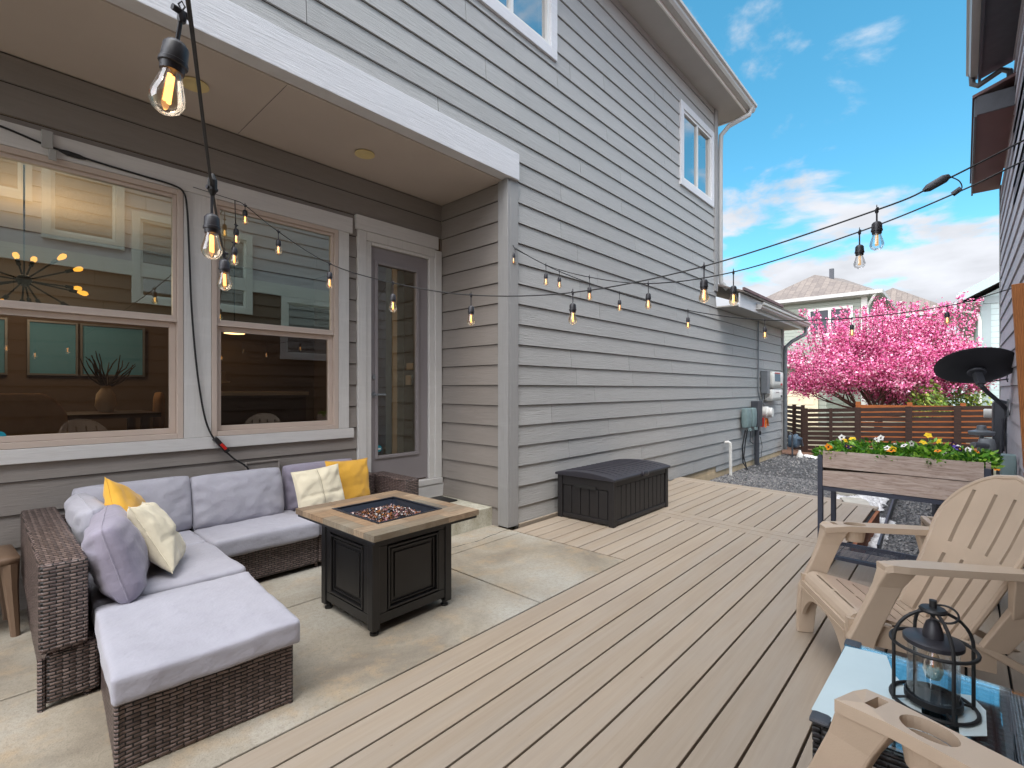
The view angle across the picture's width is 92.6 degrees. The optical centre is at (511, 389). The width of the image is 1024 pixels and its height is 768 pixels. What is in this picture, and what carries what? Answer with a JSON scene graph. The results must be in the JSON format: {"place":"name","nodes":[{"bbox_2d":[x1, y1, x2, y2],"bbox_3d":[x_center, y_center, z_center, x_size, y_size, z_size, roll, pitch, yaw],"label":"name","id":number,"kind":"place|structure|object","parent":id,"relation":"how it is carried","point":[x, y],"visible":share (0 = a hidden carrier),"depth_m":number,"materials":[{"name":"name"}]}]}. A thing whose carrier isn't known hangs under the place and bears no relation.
{"place":"outdoors","nodes":[
{"label":"outdoors","id":0,"kind":"place"},
{"bbox_2d":[0,525,623,767],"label":"patio","id":1,"kind":"structure","parent":0,"point":[341,656],"depth_m":2.36,"materials":[{"name":"concrete"}]},
{"bbox_2d":[0,544,20,637],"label":"side stool","id":2,"kind":"object","parent":1,"relation":"on","point":[9,578],"visible":1,"depth_m":2.46,"materials":[{"name":"brown wood"}]},
{"bbox_2d":[94,572,298,767],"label":"wicker ottoman","id":3,"kind":"object","parent":1,"relation":"on","point":[183,666],"visible":1,"depth_m":1.79,"materials":[{"name":"grey fabric"}]},
{"bbox_2d":[21,471,418,712],"bbox_3d":[-1.487,0.963,3.153,1.260,0.575,2.328,0,0,43],"label":"wicker sofa","id":4,"kind":"object","parent":1,"relation":"on","point":[65,597],"visible":0.42,"depth_m":2.28,"materials":[{"name":"brown wicker"}]},
{"bbox_2d":[64,493,105,545],"bbox_3d":[-2.179,0.741,2.549,0.588,0.355,0.186,0,14,43],"label":"back cushion","id":5,"kind":"object","parent":4,"relation":"on","point":[82,510],"visible":0.32,"depth_m":2.41,"materials":[{"name":"grey fabric"}]},
{"bbox_2d":[81,504,149,603],"bbox_3d":[-1.826,0.745,2.268,0.216,0.355,0.588,-20,12,-36],"label":"back cushion","id":6,"kind":"object","parent":4,"relation":"on","point":[114,547],"visible":0.96,"depth_m":2.06,"materials":[{"name":"grey fabric"}]},
{"bbox_2d":[103,477,145,511],"bbox_3d":[-2.042,0.685,2.610,0.153,0.364,0.374,-19,-21,-20],"label":"throw pillow","id":7,"kind":"object","parent":4,"relation":"on","point":[124,497],"visible":0.33,"depth_m":2.51,"materials":[{"name":"yellow fabric"}]},
{"bbox_2d":[71,476,191,530],"bbox_3d":[-2.287,0.735,2.978,0.182,0.355,0.588,-16,-11,42],"label":"back cushion","id":8,"kind":"object","parent":4,"relation":"on","point":[170,497],"visible":0.38,"depth_m":3.05,"materials":[{"name":"grey fabric"}]},
{"bbox_2d":[127,502,185,573],"bbox_3d":[-1.784,0.735,2.461,0.177,0.374,0.404,-32,8,-29],"label":"throw pillow","id":9,"kind":"object","parent":4,"relation":"on","point":[154,523],"visible":0.92,"depth_m":2.33,"materials":[{"name":"beige fabric"}]},
{"bbox_2d":[190,467,283,529],"bbox_3d":[-1.892,0.746,3.396,0.195,0.355,0.588,-19,-13,41],"label":"back cushion","id":10,"kind":"object","parent":4,"relation":"on","point":[226,497],"visible":0.91,"depth_m":3.31,"materials":[{"name":"grey fabric"}]},
{"bbox_2d":[282,458,351,510],"bbox_3d":[-1.517,0.750,3.887,0.159,0.355,0.588,-13,-9,42],"label":"back cushion","id":11,"kind":"object","parent":4,"relation":"on","point":[290,498],"visible":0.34,"depth_m":3.68,"materials":[{"name":"grey fabric"}]},
{"bbox_2d":[291,463,344,507],"bbox_3d":[-1.422,0.750,3.622,0.131,0.344,0.374,-20,-10,38],"label":"throw pillow","id":12,"kind":"object","parent":4,"relation":"on","point":[322,485],"visible":0.8,"depth_m":3.57,"materials":[{"name":"beige fabric"}]},
{"bbox_2d":[325,458,369,498],"bbox_3d":[-1.324,0.750,3.967,0.150,0.364,0.384,-16,-12,39],"label":"throw pillow","id":13,"kind":"object","parent":4,"relation":"on","point":[354,476],"visible":0.6,"depth_m":3.94,"materials":[{"name":"yellow fabric"}]},
{"bbox_2d":[296,490,478,636],"bbox_3d":[-0.720,0.967,2.819,0.809,0.567,0.689,0,0,42],"label":"fire pit table","id":14,"kind":"object","parent":1,"relation":"on","point":[385,556],"visible":1,"depth_m":2.65,"materials":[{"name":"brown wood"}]},
{"bbox_2d":[444,496,491,535],"bbox_3d":[-0.778,1.192,4.387,0.710,0.217,0.998,0,0,43],"label":"concrete step","id":15,"kind":"object","parent":1,"relation":"on","point":[483,518],"visible":0.24,"depth_m":4.41,"materials":[{"name":"beige concrete"}]},
{"bbox_2d":[432,496,457,502],"bbox_3d":[-0.819,1.076,4.616,0.260,0.012,0.580,0,0,43],"label":"doormat","id":16,"kind":"object","parent":15,"relation":"on","point":[445,499],"visible":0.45,"depth_m":4.75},
{"bbox_2d":[781,447,812,455],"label":"mulch ground","id":17,"kind":"structure","parent":0,"point":[788,451],"depth_m":11.20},
{"bbox_2d":[787,404,804,451],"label":"slat gate","id":18,"kind":"structure","parent":17,"relation":"on","point":[793,416],"depth_m":11.77,"materials":[{"name":"brown wood"}]},
{"bbox_2d":[802,405,991,452],"bbox_3d":[7.963,0.948,10.177,3.390,1.323,0.080,0,0,43],"label":"slat fence","id":19,"kind":"object","parent":17,"relation":"on","point":[957,423],"visible":0.57,"depth_m":10.19,"materials":[{"name":"brown wood"}]},
{"bbox_2d":[682,0,1014,341],"label":"sky","id":20,"kind":"structure","parent":0,"point":[862,105],"materials":[{"name":"blue"}]},
{"bbox_2d":[710,453,1023,567],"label":"gravel ground","id":21,"kind":"structure","parent":0,"point":[883,514],"depth_m":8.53,"materials":[{"name":"grey gravel"}]},
{"bbox_2d":[725,440,731,475],"bbox_3d":[3.670,1.185,8.299,0.113,0.631,0.071,0,0,43],"label":"vent pipe","id":22,"kind":"object","parent":21,"relation":"on","point":[730,456],"visible":0.88,"depth_m":8.26,"materials":[{"name":"white plastic"}]},
{"bbox_2d":[787,432,803,457],"bbox_3d":[6.174,1.231,10.677,0.266,0.597,0.465,0,0,43],"label":"gas regulator","id":23,"kind":"object","parent":21,"relation":"on","point":[795,440],"visible":0.99,"depth_m":10.58,"materials":[{"name":"metal"}]},
{"bbox_2d":[797,450,802,457],"bbox_3d":[6.180,1.430,10.514,0.120,0.240,0.123,0,0,43],"label":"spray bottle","id":24,"kind":"object","parent":21,"relation":"on","point":[799,454],"visible":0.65,"depth_m":10.48,"materials":[{"name":"white plastic"}]},
{"bbox_2d":[803,454,895,548],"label":"white rocks","id":25,"kind":"object","parent":21,"relation":"on","point":[880,502],"visible":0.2,"depth_m":6.08,"materials":[{"name":"white stone"}]},
{"bbox_2d":[836,488,863,495],"bbox_3d":[4.638,1.415,6.736,0.472,0.068,0.242,0,0,-37],"label":"stepping stone","id":26,"kind":"object","parent":25,"relation":"on","point":[844,494],"visible":0.27,"depth_m":6.58,"materials":[{"name":"stone"}]},
{"bbox_2d":[839,497,871,505],"bbox_3d":[4.261,1.413,6.069,0.276,0.068,0.520,0,0,25],"label":"stepping stone","id":27,"kind":"object","parent":25,"relation":"on","point":[856,500],"visible":0.56,"depth_m":6.10,"materials":[{"name":"stone"}]},
{"bbox_2d":[877,494,897,555],"bbox_3d":[4.361,1.420,5.636,0.018,0.130,3.602,0,0,41],"label":"garden edging","id":28,"kind":"object","parent":21,"relation":"on","point":[887,519],"visible":0.43,"depth_m":5.19,"materials":[{"name":"metal"}]},
{"bbox_2d":[795,511,1012,767],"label":"deck frame","id":29,"kind":"object","parent":21,"relation":"on","point":[866,521],"depth_m":2.22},
{"bbox_2d":[218,477,1023,767],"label":"deck","id":30,"kind":"structure","parent":29,"relation":"on","point":[675,639],"depth_m":2.19,"materials":[{"name":"beige wood"}]},
{"bbox_2d":[555,459,669,527],"bbox_3d":[1.062,1.011,5.005,0.685,0.478,1.146,0,0,43],"label":"storage box","id":31,"kind":"object","parent":30,"relation":"on","point":[612,493],"visible":1,"depth_m":4.68,"materials":[{"name":"plastic"}]},
{"bbox_2d":[818,448,991,567],"bbox_3d":[2.531,0.834,3.189,0.850,0.832,0.400,0,0,45],"label":"raised planter","id":32,"kind":"object","parent":30,"relation":"on","point":[915,477],"visible":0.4,"depth_m":3.10,"materials":[{"name":"wood"}]},
{"bbox_2d":[811,443,844,458],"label":"pansy plant","id":33,"kind":"object","parent":32,"relation":"in","point":[826,447],"visible":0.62,"depth_m":3.35,"materials":[{"name":"green plant"}]},
{"bbox_2d":[828,434,865,447],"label":"pansy plant","id":34,"kind":"object","parent":32,"relation":"on","point":[836,443],"visible":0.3,"depth_m":3.46,"materials":[{"name":"green plant"}]},
{"bbox_2d":[836,444,873,453],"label":"pansy plant","id":35,"kind":"object","parent":32,"relation":"on","point":[847,448],"visible":0.55,"depth_m":3.27,"materials":[{"name":"green plant"}]},
{"bbox_2d":[849,435,893,453],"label":"pansy plant","id":36,"kind":"object","parent":32,"relation":"in","point":[875,443],"visible":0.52,"depth_m":3.29,"materials":[{"name":"green plant"}]},
{"bbox_2d":[866,445,911,460],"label":"pansy plant","id":37,"kind":"object","parent":32,"relation":"in","point":[889,451],"visible":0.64,"depth_m":3.12,"materials":[{"name":"green plant"}]},
{"bbox_2d":[884,440,939,457],"bbox_3d":[2.537,0.397,3.115,0.292,0.151,0.302,0,0,43],"label":"pansy plant","id":38,"kind":"object","parent":32,"relation":"in","point":[911,443],"visible":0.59,"depth_m":3.08,"materials":[{"name":"green plant"}]},
{"bbox_2d":[906,433,954,453],"bbox_3d":[2.699,0.380,3.146,0.276,0.190,0.284,0,0,43],"label":"pansy plant","id":39,"kind":"object","parent":32,"relation":"on","point":[938,444],"visible":0.27,"depth_m":3.13,"materials":[{"name":"green plant"}]},
{"bbox_2d":[909,446,958,466],"bbox_3d":[2.578,0.404,2.991,0.236,0.129,0.256,0,0,-17],"label":"pansy plant","id":40,"kind":"object","parent":32,"relation":"in","point":[944,455],"visible":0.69,"depth_m":2.95,"materials":[{"name":"green plant"}]},
{"bbox_2d":[930,441,978,461],"bbox_3d":[2.741,0.396,3.027,0.284,0.145,0.291,0,0,-28],"label":"pansy plant","id":41,"kind":"object","parent":32,"relation":"in","point":[954,445],"visible":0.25,"depth_m":3.02,"materials":[{"name":"green plant"}]},
{"bbox_2d":[947,446,1004,468],"bbox_3d":[2.715,0.404,2.887,0.281,0.133,0.273,0,0,43],"label":"pansy plant","id":42,"kind":"object","parent":32,"relation":"in","point":[984,458],"visible":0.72,"depth_m":2.84,"materials":[{"name":"green plant"}]},
{"bbox_2d":[954,445,1004,463],"bbox_3d":[2.864,0.408,3.017,0.248,0.128,0.248,0,0,43],"label":"pansy plant","id":43,"kind":"object","parent":32,"relation":"in","point":[991,452],"visible":0.26,"depth_m":2.97,"materials":[{"name":"green plant"}]},
{"bbox_2d":[796,475,1023,673],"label":"resin chair","id":44,"kind":"object","parent":30,"relation":"on","point":[967,564],"visible":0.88,"depth_m":2.10,"materials":[{"name":"beige plastic"}]},
{"bbox_2d":[807,689,1023,767],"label":"resin chair","id":45,"kind":"object","parent":30,"relation":"on","point":[867,727],"visible":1,"depth_m":1.04,"materials":[{"name":"beige plastic"}]},
{"bbox_2d":[809,638,1023,767],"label":"glass table","id":46,"kind":"object","parent":30,"relation":"on","point":[999,728],"visible":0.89,"depth_m":1.29,"materials":[{"name":"glass"}]},
{"bbox_2d":[889,599,981,727],"bbox_3d":[1.100,0.686,1.279,0.185,0.273,0.185,0,0,43],"label":"lantern","id":47,"kind":"object","parent":46,"relation":"on","point":[931,637],"visible":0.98,"depth_m":1.26,"materials":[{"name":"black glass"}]},
{"bbox_2d":[851,511,879,552],"bbox_3d":[3.310,1.384,4.565,0.028,0.212,1.600,0,0,43],"label":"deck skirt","id":48,"kind":"object","parent":29,"relation":"attached to","point":[875,517],"visible":0.36,"depth_m":4.63,"materials":[{"name":"brown wood"}]},
{"bbox_2d":[920,516,932,526],"bbox_3d":[3.659,1.278,3.960,0.460,0.345,0.500,0,0,29],"label":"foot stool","id":49,"kind":"object","parent":21,"relation":"on","point":[926,521],"visible":0.16,"depth_m":4.21,"materials":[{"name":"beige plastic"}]},
{"bbox_2d":[932,499,939,516],"bbox_3d":[4.266,1.143,4.515,0.585,0.615,0.642,0,0,43],"label":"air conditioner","id":50,"kind":"object","parent":21,"relation":"on","point":[935,507],"visible":0.07,"depth_m":4.47,"materials":[{"name":"metal"}]},
{"bbox_2d":[787,393,995,474],"bbox_3d":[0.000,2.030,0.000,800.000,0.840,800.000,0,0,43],"label":"ground","id":51,"kind":"structure","parent":0,"point":[994,472],"depth_m":18.60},
{"bbox_2d":[0,0,810,614],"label":"house","id":52,"kind":"structure","parent":51,"relation":"on","point":[454,148],"depth_m":4.65,"materials":[{"name":"grey wood"}]},
{"bbox_2d":[0,317,7,374],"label":"window","id":53,"kind":"structure","parent":52,"relation":"in","point":[3,321],"depth_m":5.25,"materials":[{"name":"metal"}]},
{"bbox_2d":[0,393,67,435],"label":"dining chair","id":54,"kind":"object","parent":52,"relation":"on","point":[28,413],"visible":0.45,"depth_m":3.38,"materials":[{"name":"fabric"}]},
{"bbox_2d":[0,165,88,305],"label":"chandelier","id":55,"kind":"object","parent":52,"relation":"hanging from","point":[23,280],"visible":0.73,"depth_m":3.85,"materials":[{"name":"metal"}]},
{"bbox_2d":[41,129,56,160],"bbox_3d":[-2.676,-1.407,2.829,0.024,0.165,0.065,0,0,43],"label":"cable clip","id":56,"kind":"object","parent":52,"relation":"attached to","point":[47,139],"visible":1,"depth_m":2.82,"materials":[{"name":"grey plastic"}]},
{"bbox_2d":[27,319,77,375],"bbox_3d":[-5.187,-0.460,5.535,0.050,0.610,0.420,0,0,43],"label":"picture","id":57,"kind":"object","parent":52,"relation":"in","point":[52,346],"depth_m":5.53,"materials":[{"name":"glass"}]},
{"bbox_2d":[0,144,182,449],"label":"window","id":58,"kind":"structure","parent":52,"relation":"in","point":[174,322],"depth_m":3.11,"materials":[{"name":"white wood"}]},
{"bbox_2d":[80,323,144,376],"bbox_3d":[-4.825,-0.460,5.928,0.050,0.610,0.610,0,0,43],"label":"picture","id":59,"kind":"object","parent":52,"relation":"in","point":[111,342],"depth_m":5.92,"materials":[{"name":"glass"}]},
{"bbox_2d":[66,410,160,429],"bbox_3d":[-3.921,0.580,4.157,0.800,0.740,1.400,0,0,43],"label":"dining table","id":60,"kind":"object","parent":52,"relation":"on","point":[131,416],"visible":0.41,"depth_m":4.32,"materials":[{"name":"brown wood"}]},
{"bbox_2d":[80,351,135,411],"bbox_3d":[-3.741,-0.069,4.545,0.396,0.557,0.229,0,0,-36],"label":"twig vase","id":61,"kind":"object","parent":60,"relation":"on","point":[105,399],"visible":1,"depth_m":4.47,"materials":[{"name":"beige ceramic"}]},
{"bbox_2d":[0,125,249,469],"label":"power cable","id":62,"kind":"object","parent":52,"relation":"attached to","point":[220,444],"visible":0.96,"depth_m":3.34,"materials":[{"name":"black plastic"}]},
{"bbox_2d":[153,392,164,428],"bbox_3d":[-3.635,0.490,4.678,0.494,0.920,0.500,0,0,-32],"label":"dining chair","id":63,"kind":"object","parent":52,"relation":"on","point":[158,405],"visible":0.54,"depth_m":4.62,"materials":[{"name":"fabric"}]},
{"bbox_2d":[148,0,239,290],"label":"light string","id":64,"kind":"object","parent":52,"relation":"hanging from","point":[173,57],"visible":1,"depth_m":0.69,"materials":[{"name":"black plastic"}]},
{"bbox_2d":[223,263,242,334],"bbox_3d":[-3.729,-1.238,6.578,0.260,0.984,0.260,0,0,43],"label":"pendant light","id":65,"kind":"object","parent":52,"relation":"hanging from","point":[234,308],"visible":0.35,"depth_m":6.57,"materials":[{"name":"white"}]},
{"bbox_2d":[221,391,308,424],"bbox_3d":[-3.074,0.490,5.593,0.800,0.920,1.160,0,0,43],"label":"kitchen counter","id":66,"kind":"object","parent":52,"relation":"on","point":[237,408],"visible":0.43,"depth_m":5.41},
{"bbox_2d":[221,371,229,391],"bbox_3d":[-3.210,-0.082,5.297,0.280,0.220,0.280,0,0,43],"label":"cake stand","id":67,"kind":"object","parent":66,"relation":"on","point":[223,376],"visible":0.22,"depth_m":5.28,"materials":[{"name":"brown wood"}]},
{"bbox_2d":[211,199,338,435],"bbox_3d":[-1.825,-0.508,3.834,0.080,1.685,0.955,0,0,43],"label":"window","id":68,"kind":"structure","parent":52,"relation":"in","point":[218,326],"depth_m":3.81,"materials":[{"name":"white wood"}]},
{"bbox_2d":[371,247,426,477],"bbox_3d":[-1.048,-0.206,4.641,0.109,2.163,0.636,0,0,43],"label":"door","id":69,"kind":"structure","parent":52,"relation":"in","point":[413,463],"depth_m":4.75,"materials":[{"name":"grey metal"}]},
{"bbox_2d":[406,363,413,384],"bbox_3d":[-1.259,-0.185,6.041,0.160,0.270,0.018,0,0,43],"label":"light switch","id":70,"kind":"object","parent":52,"relation":"attached to","point":[409,366],"depth_m":6.04,"materials":[{"name":"white plastic"}]},
{"bbox_2d":[496,0,549,44],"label":"window","id":71,"kind":"structure","parent":52,"relation":"in","point":[535,14],"depth_m":4.70,"materials":[{"name":"plastic"}]},
{"bbox_2d":[684,111,710,198],"bbox_3d":[2.829,-3.560,7.531,0.055,1.016,1.066,0,0,43],"label":"window","id":72,"kind":"structure","parent":52,"relation":"in","point":[697,143],"depth_m":7.51,"materials":[{"name":"metal"}]},
{"bbox_2d":[741,408,751,430],"bbox_3d":[4.298,0.555,8.957,0.150,0.410,0.250,0,0,43],"label":"phone box","id":73,"kind":"object","parent":52,"relation":"attached to","point":[746,417],"visible":1,"depth_m":8.88,"materials":[{"name":"teal plastic"}]},
{"bbox_2d":[742,430,761,469],"bbox_3d":[4.626,1.112,9.359,0.093,0.728,1.216,0,0,42],"label":"wall cable","id":74,"kind":"object","parent":52,"relation":"attached to","point":[743,455],"depth_m":8.99,"materials":[{"name":"black rubber"}]},
{"bbox_2d":[750,408,757,429],"bbox_3d":[4.515,0.555,9.193,0.150,0.410,0.250,0,0,43],"label":"phone box","id":75,"kind":"object","parent":52,"relation":"attached to","point":[754,417],"visible":0.66,"depth_m":9.11,"materials":[{"name":"plastic"}]},
{"bbox_2d":[751,401,761,464],"bbox_3d":[4.734,0.865,9.467,0.120,1.270,0.300,0,0,43],"label":"meter panel","id":76,"kind":"object","parent":52,"relation":"attached to","point":[757,405],"visible":0.73,"depth_m":9.43,"materials":[{"name":"metal"}]},
{"bbox_2d":[757,321,767,406],"bbox_3d":[5.066,-0.409,9.873,0.036,1.882,0.616,0,0,44],"label":"conduit pipe","id":77,"kind":"object","parent":52,"relation":"attached to","point":[758,366],"visible":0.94,"depth_m":9.67,"materials":[{"name":"grey metal"}]},
{"bbox_2d":[514,248,1011,338],"bbox_3d":[2.070,-0.862,4.304,4.113,0.826,0.167,0,0,5],"label":"light string","id":78,"kind":"object","parent":52,"relation":"attached to","point":[947,314],"visible":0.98,"depth_m":4.34,"materials":[{"name":"black plastic"}]},
{"bbox_2d":[761,371,769,393],"bbox_3d":[5.104,-0.140,9.861,0.130,0.460,0.180,0,0,43],"label":"junction box","id":79,"kind":"object","parent":52,"relation":"attached to","point":[765,382],"visible":1,"depth_m":9.80,"materials":[{"name":"grey metal"}]},
{"bbox_2d":[760,406,773,427],"bbox_3d":[5.121,0.561,9.832,0.195,0.422,0.340,0,0,43],"label":"electric meter","id":80,"kind":"object","parent":52,"relation":"attached to","point":[767,412],"visible":0.95,"depth_m":9.80,"materials":[{"name":"white plastic"}]},
{"bbox_2d":[513,160,1023,309],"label":"light string","id":81,"kind":"object","parent":52,"relation":"attached to","point":[859,251],"visible":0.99,"depth_m":2.25,"materials":[{"name":"black glass"}]},
{"bbox_2d":[764,371,782,400],"bbox_3d":[5.470,-0.060,10.217,0.175,0.600,0.800,0,0,43],"label":"solar inverter","id":82,"kind":"object","parent":52,"relation":"attached to","point":[776,379],"visible":0.89,"depth_m":10.02,"materials":[{"name":"grey plastic"}]},
{"bbox_2d":[787,350,842,426],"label":"distant garage","id":83,"kind":"structure","parent":51,"relation":"on","point":[812,403],"depth_m":21.44,"materials":[{"name":"white"}]},
{"bbox_2d":[787,388,817,426],"bbox_3d":[11.603,0.725,22.553,4.300,2.050,0.095,0,0,43],"label":"garage door","id":84,"kind":"structure","parent":83,"relation":"in","point":[812,403],"depth_m":21.45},
{"bbox_2d":[767,268,899,417],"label":"distant house","id":85,"kind":"structure","parent":51,"relation":"on","point":[824,295],"depth_m":25.74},
{"bbox_2d":[807,305,852,336],"bbox_3d":[16.489,-3.500,25.421,2.000,1.500,0.056,0,0,43],"label":"window","id":86,"kind":"structure","parent":85,"relation":"in","point":[826,313],"depth_m":25.46,"materials":[{"name":"glass"}]},
{"bbox_2d":[784,291,998,421],"bbox_3d":[11.538,-0.629,15.790,5.682,4.497,5.517,0,0,-4],"label":"pink tree","id":87,"kind":"object","parent":51,"relation":"on","point":[894,362],"visible":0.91,"depth_m":14.55,"materials":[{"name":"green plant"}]},
{"bbox_2d":[885,288,957,405],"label":"distant house","id":88,"kind":"structure","parent":51,"relation":"on","point":[895,295],"depth_m":32.17,"materials":[{"name":"white"}]},
{"bbox_2d":[906,379,951,416],"bbox_3d":[11.777,0.642,13.888,1.042,1.944,1.034,0,0,43],"label":"green shrub","id":89,"kind":"object","parent":51,"relation":"on","point":[924,400],"visible":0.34,"depth_m":13.75,"materials":[{"name":"green plant"}]},
{"bbox_2d":[948,337,973,405],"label":"distant house","id":90,"kind":"structure","parent":51,"relation":"on","point":[971,338],"depth_m":44.36,"materials":[{"name":"white"}]},
{"bbox_2d":[934,383,991,411],"bbox_3d":[13.796,0.531,15.029,1.430,2.243,1.425,0,0,43],"label":"green shrub","id":91,"kind":"object","parent":51,"relation":"on","point":[970,398],"visible":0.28,"depth_m":14.76,"materials":[{"name":"green plant"}]},
{"bbox_2d":[966,0,1023,476],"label":"neighbour house","id":92,"kind":"structure","parent":51,"relation":"on","point":[994,37],"depth_m":5.04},
{"bbox_2d":[235,139,1023,324],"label":"light string","id":93,"kind":"object","parent":92,"relation":"attached to","point":[876,228],"visible":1,"depth_m":2.12,"materials":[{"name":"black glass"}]},
{"bbox_2d":[934,347,1013,453],"bbox_3d":[5.076,0.158,5.311,0.767,1.186,0.598,0,0,19],"label":"satellite dish","id":94,"kind":"object","parent":92,"relation":"attached to","point":[980,367],"visible":0.98,"depth_m":5.26,"materials":[{"name":"metal"}]},
{"bbox_2d":[968,425,995,454],"bbox_3d":[5.455,0.938,5.653,0.282,1.025,0.533,0,0,43],"label":"gas meter","id":95,"kind":"object","parent":92,"relation":"attached to","point":[981,431],"visible":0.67,"depth_m":5.66,"materials":[{"name":"grey metal"}]},
{"bbox_2d":[983,409,991,417],"bbox_3d":[6.307,0.320,6.427,0.170,0.120,0.120,0,0,43],"label":"dryer vent pipe","id":96,"kind":"object","parent":92,"relation":"attached to","point":[987,413],"visible":0.56,"depth_m":6.42,"materials":[{"name":"silver metal"}]},
{"bbox_2d":[992,401,1004,450],"bbox_3d":[6.028,0.450,6.072,0.100,0.600,0.400,0,0,43],"label":"electrical panel","id":97,"kind":"object","parent":92,"relation":"attached to","point":[997,412],"visible":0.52,"depth_m":5.93,"materials":[{"name":"metal"}]},
{"bbox_2d":[996,418,1002,474],"bbox_3d":[5.957,0.900,5.978,0.060,1.100,0.294,0,0,43],"label":"conduit pipe","id":98,"kind":"object","parent":92,"relation":"attached to","point":[1001,441],"visible":0.23,"depth_m":5.87,"materials":[{"name":"metal"}]},
{"bbox_2d":[1000,453,1016,474],"bbox_3d":[4.646,1.030,4.585,0.110,0.840,0.160,0,0,43],"label":"utility box","id":99,"kind":"object","parent":92,"relation":"attached to","point":[1009,463],"visible":0.47,"depth_m":4.53,"materials":[{"name":"metal"}]},
{"bbox_2d":[1011,283,1023,473],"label":"timber post","id":100,"kind":"object","parent":92,"relation":"attached to","point":[1017,291],"visible":1,"depth_m":4.07,"materials":[{"name":"brown wood"}]},
{"bbox_2d":[957,273,998,405],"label":"distant house","id":101,"kind":"structure","parent":0,"point":[986,326],"depth_m":15.81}
]}

